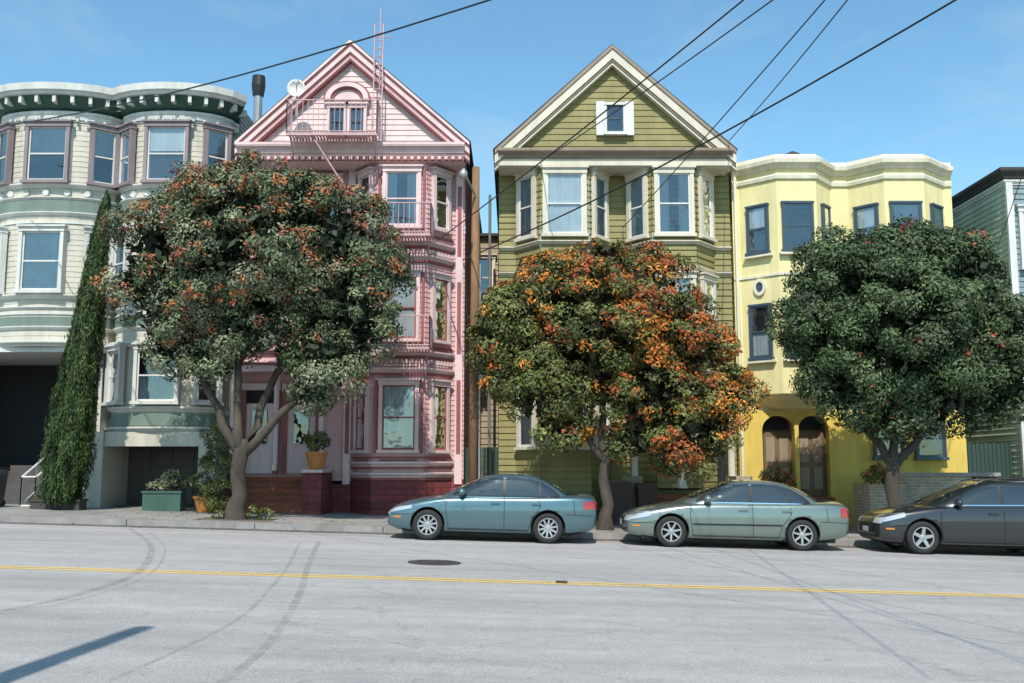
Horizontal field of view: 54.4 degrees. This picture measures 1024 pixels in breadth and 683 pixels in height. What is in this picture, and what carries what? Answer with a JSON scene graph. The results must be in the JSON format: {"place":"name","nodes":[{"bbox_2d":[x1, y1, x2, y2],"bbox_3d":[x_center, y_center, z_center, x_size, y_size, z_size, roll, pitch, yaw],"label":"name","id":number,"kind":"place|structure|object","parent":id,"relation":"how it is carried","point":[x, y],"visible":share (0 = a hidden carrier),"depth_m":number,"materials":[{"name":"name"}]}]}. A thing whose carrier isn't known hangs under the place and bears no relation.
{"place":"outdoors","nodes":[
{"label":"outdoors","id":0,"kind":"place"},
{"bbox_2d":[0,365,98,466],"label":"porch interior","id":1,"kind":"object","parent":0,"point":[26,391],"depth_m":32.78,"materials":[{"name":"black"}]},
{"bbox_2d":[0,347,106,364],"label":"porch ceiling","id":2,"kind":"structure","parent":0,"point":[29,355],"depth_m":30.08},
{"bbox_2d":[252,111,406,443],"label":"window interiors","id":3,"kind":"object","parent":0,"point":[301,425],"depth_m":29.81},
{"bbox_2d":[259,174,415,447],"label":"window curtains","id":4,"kind":"object","parent":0,"point":[398,402],"depth_m":29.10,"materials":[{"name":"fabric"}]},
{"bbox_2d":[357,177,446,447],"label":"window panes","id":5,"kind":"object","parent":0,"point":[440,320],"visible":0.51,"depth_m":29.71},
{"bbox_2d":[0,504,870,539],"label":"sidewalk","id":6,"kind":"structure","parent":0,"point":[341,518],"depth_m":25.57,"materials":[{"name":"concrete"}]},
{"bbox_2d":[0,467,9,470],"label":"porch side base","id":7,"kind":"object","parent":6,"relation":"on","point":[5,468],"depth_m":30.47,"materials":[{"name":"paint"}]},
{"bbox_2d":[4,465,42,504],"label":"porch steps","id":8,"kind":"structure","parent":7,"relation":"on","point":[13,485],"depth_m":29.80,"materials":[{"name":"paint"}]},
{"bbox_2d":[26,482,89,509],"bbox_3d":[-12.309,4.111,26.934,1.662,1.194,1.095,0,-7,0],"label":"hedge","id":9,"kind":"object","parent":6,"relation":"on","point":[37,503],"visible":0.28,"depth_m":26.66,"materials":[{"name":"green plant"}]},
{"bbox_2d":[96,354,131,431],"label":"porch side wall","id":10,"kind":"structure","parent":6,"relation":"on","point":[103,420],"depth_m":29.42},
{"bbox_2d":[85,432,228,507],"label":"base piers","id":11,"kind":"structure","parent":6,"relation":"on","point":[108,484],"depth_m":28.85,"materials":[{"name":"beige"}]},
{"bbox_2d":[0,123,239,426],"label":"walls","id":12,"kind":"structure","parent":11,"relation":"on","point":[79,170],"depth_m":29.58,"materials":[{"name":"beige"}]},
{"bbox_2d":[0,224,223,405],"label":"window casings","id":13,"kind":"object","parent":12,"relation":"attached to","point":[120,348],"depth_m":29.23,"materials":[{"name":"wood"}]},
{"bbox_2d":[20,232,217,401],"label":"window sashes","id":14,"kind":"object","parent":13,"relation":"attached to","point":[22,288],"depth_m":29.24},
{"bbox_2d":[0,200,228,426],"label":"green bands","id":15,"kind":"object","parent":12,"relation":"attached to","point":[177,419],"visible":0.46,"depth_m":29.19,"materials":[{"name":"paint"}]},
{"bbox_2d":[5,146,223,399],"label":"window interiors","id":16,"kind":"object","parent":12,"relation":"attached to","point":[46,166],"depth_m":29.70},
{"bbox_2d":[0,119,234,189],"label":"window casings","id":17,"kind":"object","parent":12,"relation":"attached to","point":[130,127],"depth_m":29.75,"materials":[{"name":"wood"}]},
{"bbox_2d":[0,127,227,184],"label":"window sashes","id":18,"kind":"object","parent":17,"relation":"attached to","point":[101,157],"depth_m":29.78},
{"bbox_2d":[109,132,128,399],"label":"window panes","id":19,"kind":"object","parent":12,"relation":"attached to","point":[114,356],"visible":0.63,"depth_m":29.50,"materials":[{"name":"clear glass"}]},
{"bbox_2d":[0,129,224,398],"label":"window curtains","id":20,"kind":"object","parent":19,"relation":"attached to","point":[42,246],"depth_m":29.73,"materials":[{"name":"fabric"}]},
{"bbox_2d":[0,95,242,123],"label":"dark frieze","id":21,"kind":"object","parent":12,"relation":"attached to","point":[82,105],"visible":0.83,"depth_m":29.89,"materials":[{"name":"wood"}]},
{"bbox_2d":[0,95,246,117],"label":"eave brackets","id":22,"kind":"object","parent":21,"relation":"attached to","point":[37,100],"visible":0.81,"depth_m":29.74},
{"bbox_2d":[0,82,246,431],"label":"mouldings","id":23,"kind":"object","parent":12,"relation":"attached to","point":[121,92],"visible":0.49,"depth_m":29.58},
{"bbox_2d":[104,432,198,446],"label":"garage lintel","id":24,"kind":"structure","parent":11,"relation":"on","point":[151,439],"depth_m":28.68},
{"bbox_2d":[126,447,198,506],"bbox_3d":[-10.375,4.546,30.400,2.740,2.800,0.140,0,-7,0],"label":"garage door","id":25,"kind":"structure","parent":6,"relation":"on","point":[146,465],"depth_m":30.44,"materials":[{"name":"wood"}]},
{"bbox_2d":[141,469,190,511],"bbox_3d":[-9.613,4.174,27.703,1.234,1.263,0.773,0,-7,0],"label":"planter with shrub","id":26,"kind":"object","parent":6,"relation":"on","point":[163,500],"visible":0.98,"depth_m":27.48,"materials":[{"name":"green plant"}]},
{"bbox_2d":[185,470,220,512],"bbox_3d":[-8.525,4.149,27.580,0.999,1.161,0.851,0,-7,0],"label":"potted plant","id":27,"kind":"object","parent":6,"relation":"on","point":[199,504],"visible":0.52,"depth_m":27.38,"materials":[{"name":"green plant"}]},
{"bbox_2d":[196,421,232,510],"bbox_3d":[-8.019,3.409,27.059,1.160,2.482,1.128,0,-7,0],"label":"ivy shrub","id":28,"kind":"object","parent":6,"relation":"on","point":[217,483],"visible":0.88,"depth_m":26.95,"materials":[{"name":"green plant"}]},
{"bbox_2d":[192,517,277,521],"bbox_3d":[-6.800,4.415,24.641,1.800,0.086,1.400,0,-7,0],"label":"tree bed","id":29,"kind":"object","parent":6,"relation":"on","point":[251,519],"visible":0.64,"depth_m":24.28,"materials":[{"name":"soil"}]},
{"bbox_2d":[90,148,418,519],"bbox_3d":[-6.488,-0.252,25.244,8.111,9.683,5.080,0,-7,0],"label":"flowering street tree","id":30,"kind":"object","parent":29,"relation":"on","point":[264,285],"visible":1,"depth_m":24.66,"materials":[{"name":"green plant"}]},
{"bbox_2d":[229,477,301,513],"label":"front steps","id":31,"kind":"structure","parent":6,"relation":"on","point":[280,495],"depth_m":28.84,"materials":[{"name":"brick"}]},
{"bbox_2d":[213,472,331,514],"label":"stair wall","id":32,"kind":"structure","parent":6,"relation":"on","point":[316,493],"depth_m":27.93,"materials":[{"name":"red brick"}]},
{"bbox_2d":[301,470,333,472],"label":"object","id":33,"kind":"structure","parent":32,"relation":"on","point":[314,471],"depth_m":27.93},
{"bbox_2d":[229,372,323,470],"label":"porch posts","id":34,"kind":"object","parent":33,"relation":"on","point":[276,429],"visible":0.31,"depth_m":29.17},
{"bbox_2d":[302,430,331,468],"bbox_3d":[-5.566,3.104,28.568,0.764,1.122,0.825,6,-9,-38],"label":"potted plant","id":35,"kind":"object","parent":33,"relation":"on","point":[315,460],"visible":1,"depth_m":28.36,"materials":[{"name":"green plant"}]},
{"bbox_2d":[231,479,462,514],"bbox_3d":[-4.925,5.164,29.107,6.950,2.250,0.950,0,-7,0],"label":"stone base","id":36,"kind":"object","parent":6,"relation":"on","point":[376,497],"visible":0.31,"depth_m":28.83,"materials":[{"name":"red brick"}]},
{"bbox_2d":[241,163,464,480],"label":"walls","id":37,"kind":"structure","parent":36,"relation":"on","point":[333,423],"depth_m":29.84,"materials":[{"name":"pink"}]},
{"bbox_2d":[242,390,318,473],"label":"door frames","id":38,"kind":"structure","parent":37,"relation":"attached to","point":[284,437],"depth_m":29.74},
{"bbox_2d":[245,403,314,472],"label":"front doors","id":39,"kind":"structure","parent":38,"relation":"in","point":[259,460],"depth_m":29.71,"materials":[{"name":"wood"}]},
{"bbox_2d":[230,171,463,483],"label":"corner pilasters","id":40,"kind":"object","parent":37,"relation":"attached to","point":[458,376],"visible":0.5,"depth_m":30.03,"materials":[{"name":"wood"}]},
{"bbox_2d":[236,142,464,479],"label":"mouldings","id":41,"kind":"object","parent":37,"relation":"attached to","point":[368,147],"visible":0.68,"depth_m":29.72,"materials":[{"name":"wood"}]},
{"bbox_2d":[286,9,433,367],"bbox_3d":[-4.475,-4.701,29.346,4.286,10.917,0.886,0,-7,0],"label":"fire escape","id":42,"kind":"object","parent":41,"relation":"attached to","point":[290,132],"visible":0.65,"depth_m":29.15,"materials":[{"name":"pink paint"}]},
{"bbox_2d":[234,40,469,155],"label":"gable rakes","id":43,"kind":"object","parent":37,"relation":"attached to","point":[368,64],"visible":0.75,"depth_m":30.05,"materials":[{"name":"wood"}]},
{"bbox_2d":[235,44,469,164],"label":"gable rakes","id":44,"kind":"object","parent":37,"relation":"attached to","point":[310,96],"visible":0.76,"depth_m":30.14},
{"bbox_2d":[235,54,469,161],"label":"gable rakes","id":45,"kind":"object","parent":37,"relation":"attached to","point":[368,72],"visible":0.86,"depth_m":30.12,"materials":[{"name":"pink"}]},
{"bbox_2d":[264,63,441,141],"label":"gable wall","id":46,"kind":"structure","parent":37,"relation":"on","point":[400,123],"depth_m":30.28,"materials":[{"name":"wood"}]},
{"bbox_2d":[325,82,368,100],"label":"gable arch","id":47,"kind":"structure","parent":46,"relation":"attached to","point":[347,94],"depth_m":30.17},
{"bbox_2d":[252,102,454,452],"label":"window casings","id":48,"kind":"object","parent":37,"relation":"attached to","point":[435,172],"depth_m":29.65,"materials":[{"name":"wood"}]},
{"bbox_2d":[257,183,447,449],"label":"window sashes","id":49,"kind":"object","parent":48,"relation":"in","point":[383,417],"depth_m":29.28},
{"bbox_2d":[361,172,447,229],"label":"window sashes","id":50,"kind":"object","parent":48,"relation":"in","point":[367,176],"depth_m":29.86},
{"bbox_2d":[241,161,465,170],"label":"frieze soffit","id":51,"kind":"structure","parent":37,"relation":"attached to","point":[361,165],"depth_m":30.16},
{"bbox_2d":[242,154,465,166],"bbox_3d":[-4.810,-5.532,30.413,6.780,0.080,1.040,0,-7,0],"label":"eave","id":52,"kind":"object","parent":37,"relation":"attached to","point":[365,155],"visible":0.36,"depth_m":29.90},
{"bbox_2d":[234,39,481,232],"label":"roof","id":53,"kind":"structure","parent":37,"relation":"on","point":[469,167],"depth_m":30.21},
{"bbox_2d":[373,168,425,452],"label":"colonettes","id":54,"kind":"object","parent":37,"relation":"attached to","point":[422,337],"visible":0.71,"depth_m":29.21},
{"bbox_2d":[344,186,461,453],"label":"corner pilasters","id":55,"kind":"object","parent":37,"relation":"attached to","point":[347,404],"visible":0.44,"depth_m":30.09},
{"bbox_2d":[459,166,480,482],"bbox_3d":[-1.084,0.084,25.800,0.346,9.901,1.667,-1,-7,8],"label":"utility pole","id":56,"kind":"object","parent":6,"relation":"on","point":[474,424],"visible":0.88,"depth_m":26.39,"materials":[{"name":"brown wood"}]},
{"bbox_2d":[466,447,497,483],"bbox_3d":[-0.907,4.444,29.994,0.985,2.500,0.030,0,-7,0],"label":"wooden fence","id":57,"kind":"object","parent":6,"relation":"on","point":[486,464],"visible":0.22,"depth_m":30.08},
{"bbox_2d":[461,237,771,529],"bbox_3d":[2.619,1.031,25.129,7.880,7.623,4.123,0,-7,0],"label":"flowering street tree","id":58,"kind":"object","parent":6,"relation":"on","point":[584,321],"visible":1,"depth_m":24.45,"materials":[{"name":"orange plant"}]},
{"bbox_2d":[499,158,736,520],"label":"walls","id":59,"kind":"structure","parent":6,"relation":"on","point":[569,472],"depth_m":29.85,"materials":[{"name":"green"}]},
{"bbox_2d":[522,107,678,413],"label":"window interiors","id":60,"kind":"object","parent":59,"relation":"attached to","point":[617,125],"depth_m":29.88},
{"bbox_2d":[521,175,689,444],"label":"window panes","id":61,"kind":"object","parent":59,"relation":"attached to","point":[564,188],"depth_m":29.85,"materials":[{"name":"glass"}]},
{"bbox_2d":[498,159,724,170],"bbox_3d":[3.090,-5.392,30.405,7.020,0.080,1.020,0,-7,0],"label":"eave","id":62,"kind":"object","parent":59,"relation":"attached to","point":[613,160],"visible":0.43,"depth_m":29.90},
{"bbox_2d":[0,0,1023,260],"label":"overhead wires","id":63,"kind":"object","parent":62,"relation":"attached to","point":[754,114],"visible":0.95,"depth_m":16.27,"materials":[{"name":"rubber"}]},
{"bbox_2d":[498,148,733,157],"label":"taupe mouldings","id":64,"kind":"object","parent":62,"relation":"on","point":[613,152],"visible":1,"depth_m":29.76,"materials":[{"name":"wood"}]},
{"bbox_2d":[522,68,704,147],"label":"gable wall","id":65,"kind":"structure","parent":59,"relation":"on","point":[655,126],"depth_m":30.25,"materials":[{"name":"green"}]},
{"bbox_2d":[604,102,626,135],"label":"window casings","id":66,"kind":"object","parent":65,"relation":"attached to","point":[616,133],"depth_m":30.11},
{"bbox_2d":[596,101,633,135],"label":"gable shutters","id":67,"kind":"object","parent":66,"relation":"attached to","point":[629,117],"visible":0.93,"depth_m":30.13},
{"bbox_2d":[499,166,730,175],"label":"frieze soffit","id":68,"kind":"structure","parent":59,"relation":"attached to","point":[612,170],"depth_m":30.20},
{"bbox_2d":[499,161,731,374],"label":"mouldings","id":69,"kind":"object","parent":59,"relation":"attached to","point":[619,163],"visible":0.35,"depth_m":29.86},
{"bbox_2d":[493,44,737,230],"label":"roof","id":70,"kind":"structure","parent":59,"relation":"on","point":[496,173],"depth_m":30.14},
{"bbox_2d":[513,166,718,449],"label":"window casings","id":71,"kind":"object","parent":59,"relation":"attached to","point":[596,172],"depth_m":29.84,"materials":[{"name":"wood"}]},
{"bbox_2d":[519,173,713,446],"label":"window sashes","id":72,"kind":"object","parent":71,"relation":"attached to","point":[520,420],"depth_m":29.87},
{"bbox_2d":[495,44,736,171],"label":"gable rakes","id":73,"kind":"object","parent":59,"relation":"attached to","point":[545,113],"visible":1,"depth_m":30.07,"materials":[{"name":"wood"}]},
{"bbox_2d":[599,178,712,444],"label":"window panes","id":74,"kind":"object","parent":59,"relation":"attached to","point":[706,202],"visible":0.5,"depth_m":30.20,"materials":[{"name":"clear glass"}]},
{"bbox_2d":[609,480,632,523],"bbox_3d":[2.950,4.404,27.263,0.648,1.190,0.715,0,-7,0],"label":"wheelie bin","id":75,"kind":"object","parent":6,"relation":"on","point":[621,490],"visible":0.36,"depth_m":26.98,"materials":[{"name":"brown plastic"}]},
{"bbox_2d":[634,483,657,506],"bbox_3d":[3.700,4.463,27.356,0.594,1.140,0.660,0,-7,0],"label":"wheelie bin","id":76,"kind":"object","parent":6,"relation":"on","point":[646,493],"visible":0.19,"depth_m":27.11,"materials":[{"name":"black plastic"}]},
{"bbox_2d":[621,476,751,508],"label":"planter walls","id":77,"kind":"structure","parent":6,"relation":"on","point":[633,480],"depth_m":27.74,"materials":[{"name":"beige brick"}]},
{"bbox_2d":[631,379,734,487],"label":"porch columns","id":78,"kind":"structure","parent":77,"relation":"on","point":[681,483],"depth_m":28.70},
{"bbox_2d":[759,466,797,487],"bbox_3d":[7.350,4.322,27.556,1.121,1.732,0.899,0,-7,0],"label":"flower planter","id":79,"kind":"object","parent":6,"relation":"on","point":[783,478],"visible":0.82,"depth_m":27.45,"materials":[{"name":"green plant"}]},
{"bbox_2d":[852,463,903,530],"bbox_3d":[9.992,4.274,27.179,1.151,1.932,1.260,0,-7,0],"label":"flower planter","id":80,"kind":"object","parent":6,"relation":"on","point":[870,496],"visible":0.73,"depth_m":26.81,"materials":[{"name":"grey brick"}]},
{"bbox_2d":[898,476,997,504],"bbox_3d":[12.125,4.880,28.060,3.150,2.150,0.300,0,-7,0],"label":"brickwork","id":81,"kind":"object","parent":6,"relation":"on","point":[915,488],"visible":0.21,"depth_m":28.02,"materials":[{"name":"beige brick"}]},
{"bbox_2d":[966,443,1013,480],"bbox_3d":[14.363,4.521,29.919,1.485,2.930,0.100,0,-7,0],"label":"wooden fence","id":82,"kind":"object","parent":6,"relation":"on","point":[989,458],"visible":0.39,"depth_m":30.00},
{"bbox_2d":[0,524,1023,682],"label":"road","id":83,"kind":"structure","parent":0,"point":[73,626],"depth_m":11.11,"materials":[{"name":"asphalt"}]},
{"bbox_2d":[388,473,596,542],"bbox_3d":[-0.428,3.655,22.157,4.574,1.468,1.908,2,-7,0],"label":"parked sedan","id":84,"kind":"object","parent":83,"relation":"on","point":[542,510],"visible":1,"depth_m":21.33,"materials":[{"name":"teal paint"}]},
{"bbox_2d":[0,516,1023,550],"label":"kerb","id":85,"kind":"structure","parent":83,"relation":"on","point":[307,527],"depth_m":23.24,"materials":[{"name":"concrete"}]},
{"bbox_2d":[0,565,1023,597],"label":"yellow centre line","id":86,"kind":"object","parent":83,"relation":"on","point":[512,582],"visible":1,"depth_m":13.97,"materials":[{"name":"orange paint"}]},
{"bbox_2d":[619,480,848,550],"bbox_3d":[4.872,3.803,22.138,4.893,1.468,1.921,2,-7,0],"label":"parked sedan","id":87,"kind":"object","parent":83,"relation":"on","point":[763,510],"visible":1,"depth_m":21.32,"materials":[{"name":"grey paint"}]},
{"bbox_2d":[858,476,1023,553],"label":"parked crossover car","id":88,"kind":"object","parent":83,"relation":"on","point":[987,512],"visible":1,"depth_m":21.31,"materials":[{"name":"grey paint"}]},
{"bbox_2d":[0,0,1023,246],"label":"sky","id":89,"kind":"structure","parent":0,"point":[949,87],"materials":[{"name":"blue"}]},
{"bbox_2d":[29,524,1015,552],"bbox_3d":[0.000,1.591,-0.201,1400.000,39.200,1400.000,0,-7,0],"label":"ground","id":90,"kind":"structure","parent":0,"point":[521,538],"depth_m":22.69,"materials":[{"name":"concrete"}]},
{"bbox_2d":[38,189,111,509],"bbox_3d":[-11.860,0.206,27.198,1.632,9.023,1.529,0,-7,0],"label":"cypress tree","id":91,"kind":"object","parent":90,"relation":"on","point":[68,460],"visible":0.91,"depth_m":26.73,"materials":[{"name":"green plant"}]},
{"bbox_2d":[241,164,471,484],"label":"side walls","id":92,"kind":"structure","parent":90,"relation":"on","point":[468,207],"depth_m":32.18,"materials":[{"name":"pink"}]},
{"bbox_2d":[463,237,498,483],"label":"walls","id":93,"kind":"structure","parent":90,"relation":"on","point":[483,243],"depth_m":34.97,"materials":[{"name":"beige paint"}]},
{"bbox_2d":[488,195,490,456],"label":"drain pipes","id":94,"kind":"object","parent":90,"relation":"on","point":[489,286],"visible":0.35,"depth_m":33.52,"materials":[{"name":"grey metal"}]},
{"bbox_2d":[0,522,1023,552],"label":"gutter","id":95,"kind":"object","parent":90,"relation":"on","point":[473,536],"visible":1,"depth_m":22.89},
{"bbox_2d":[729,169,951,491],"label":"side walls","id":96,"kind":"structure","parent":90,"relation":"on","point":[733,298],"depth_m":30.70,"materials":[{"name":"yellow paint"}]},
{"bbox_2d":[731,169,952,409],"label":"walls","id":97,"kind":"structure","parent":96,"relation":"attached to","point":[841,202],"depth_m":30.04,"materials":[{"name":"yellow paint"}]},
{"bbox_2d":[730,154,952,279],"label":"cornice","id":98,"kind":"structure","parent":97,"relation":"attached to","point":[847,169],"depth_m":30.09,"materials":[{"name":"wood"}]},
{"bbox_2d":[733,177,744,475],"bbox_3d":[6.880,0.126,30.122,0.092,10.500,0.092,3,-8,-22],"label":"downspout","id":99,"kind":"object","parent":98,"relation":"attached to","point":[737,294],"visible":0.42,"depth_m":30.31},
{"bbox_2d":[745,201,949,459],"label":"window casings","id":100,"kind":"object","parent":97,"relation":"attached to","point":[771,356],"depth_m":29.83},
{"bbox_2d":[747,203,944,456],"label":"window sashes","id":101,"kind":"object","parent":100,"relation":"in","point":[752,308],"depth_m":29.86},
{"bbox_2d":[737,410,967,526],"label":"ground wall","id":102,"kind":"structure","parent":90,"relation":"on","point":[849,456],"depth_m":29.75,"materials":[{"name":"paint"}]},
{"bbox_2d":[763,432,825,495],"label":"front doors","id":103,"kind":"structure","parent":102,"relation":"attached to","point":[811,465],"depth_m":30.04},
{"bbox_2d":[765,437,822,488],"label":"door panels","id":104,"kind":"object","parent":103,"relation":"attached to","point":[804,457],"visible":0.83,"depth_m":30.03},
{"bbox_2d":[762,416,827,496],"bbox_3d":[8.500,4.077,30.081,2.000,3.650,0.090,0,-7,0],"label":"porch interior","id":105,"kind":"object","parent":102,"relation":"attached to","point":[822,430],"visible":0.14,"depth_m":30.18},
{"bbox_2d":[763,417,821,429],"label":"fanlights","id":106,"kind":"object","parent":105,"relation":"attached to","point":[781,423],"visible":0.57,"depth_m":30.19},
{"bbox_2d":[749,393,930,410],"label":"bay soffits","id":107,"kind":"object","parent":102,"relation":"on","point":[786,401],"visible":0.14,"depth_m":29.55,"materials":[{"name":"yellow paint"}]},
{"bbox_2d":[763,214,1023,506],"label":"broadleaf street tree","id":108,"kind":"object","parent":90,"relation":"on","point":[939,341],"visible":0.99,"depth_m":24.35,"materials":[{"name":"green plant"}]},
{"bbox_2d":[953,179,1022,480],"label":"side wall","id":109,"kind":"structure","parent":90,"relation":"on","point":[987,213],"depth_m":31.05,"materials":[{"name":"green"}]},
{"bbox_2d":[952,167,1023,208],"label":"cornice","id":110,"kind":"structure","parent":109,"relation":"attached to","point":[999,174],"depth_m":31.25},
{"bbox_2d":[952,180,1023,214],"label":"white cornice","id":111,"kind":"structure","parent":109,"relation":"attached to","point":[983,194],"depth_m":31.63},
{"bbox_2d":[1006,179,1023,321],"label":"front wall","id":112,"kind":"structure","parent":90,"relation":"on","point":[1019,198],"depth_m":30.27,"materials":[{"name":"grey"}]},
{"bbox_2d":[1004,182,1023,476],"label":"corner board","id":113,"kind":"object","parent":112,"relation":"attached to","point":[1012,247],"visible":0.56,"depth_m":30.10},
{"bbox_2d":[749,205,918,355],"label":"window curtains","id":114,"kind":"object","parent":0,"point":[865,217],"depth_m":29.91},
{"bbox_2d":[750,205,942,454],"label":"window interiors","id":115,"kind":"object","parent":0,"point":[797,215],"depth_m":29.81,"materials":[{"name":"glass"}]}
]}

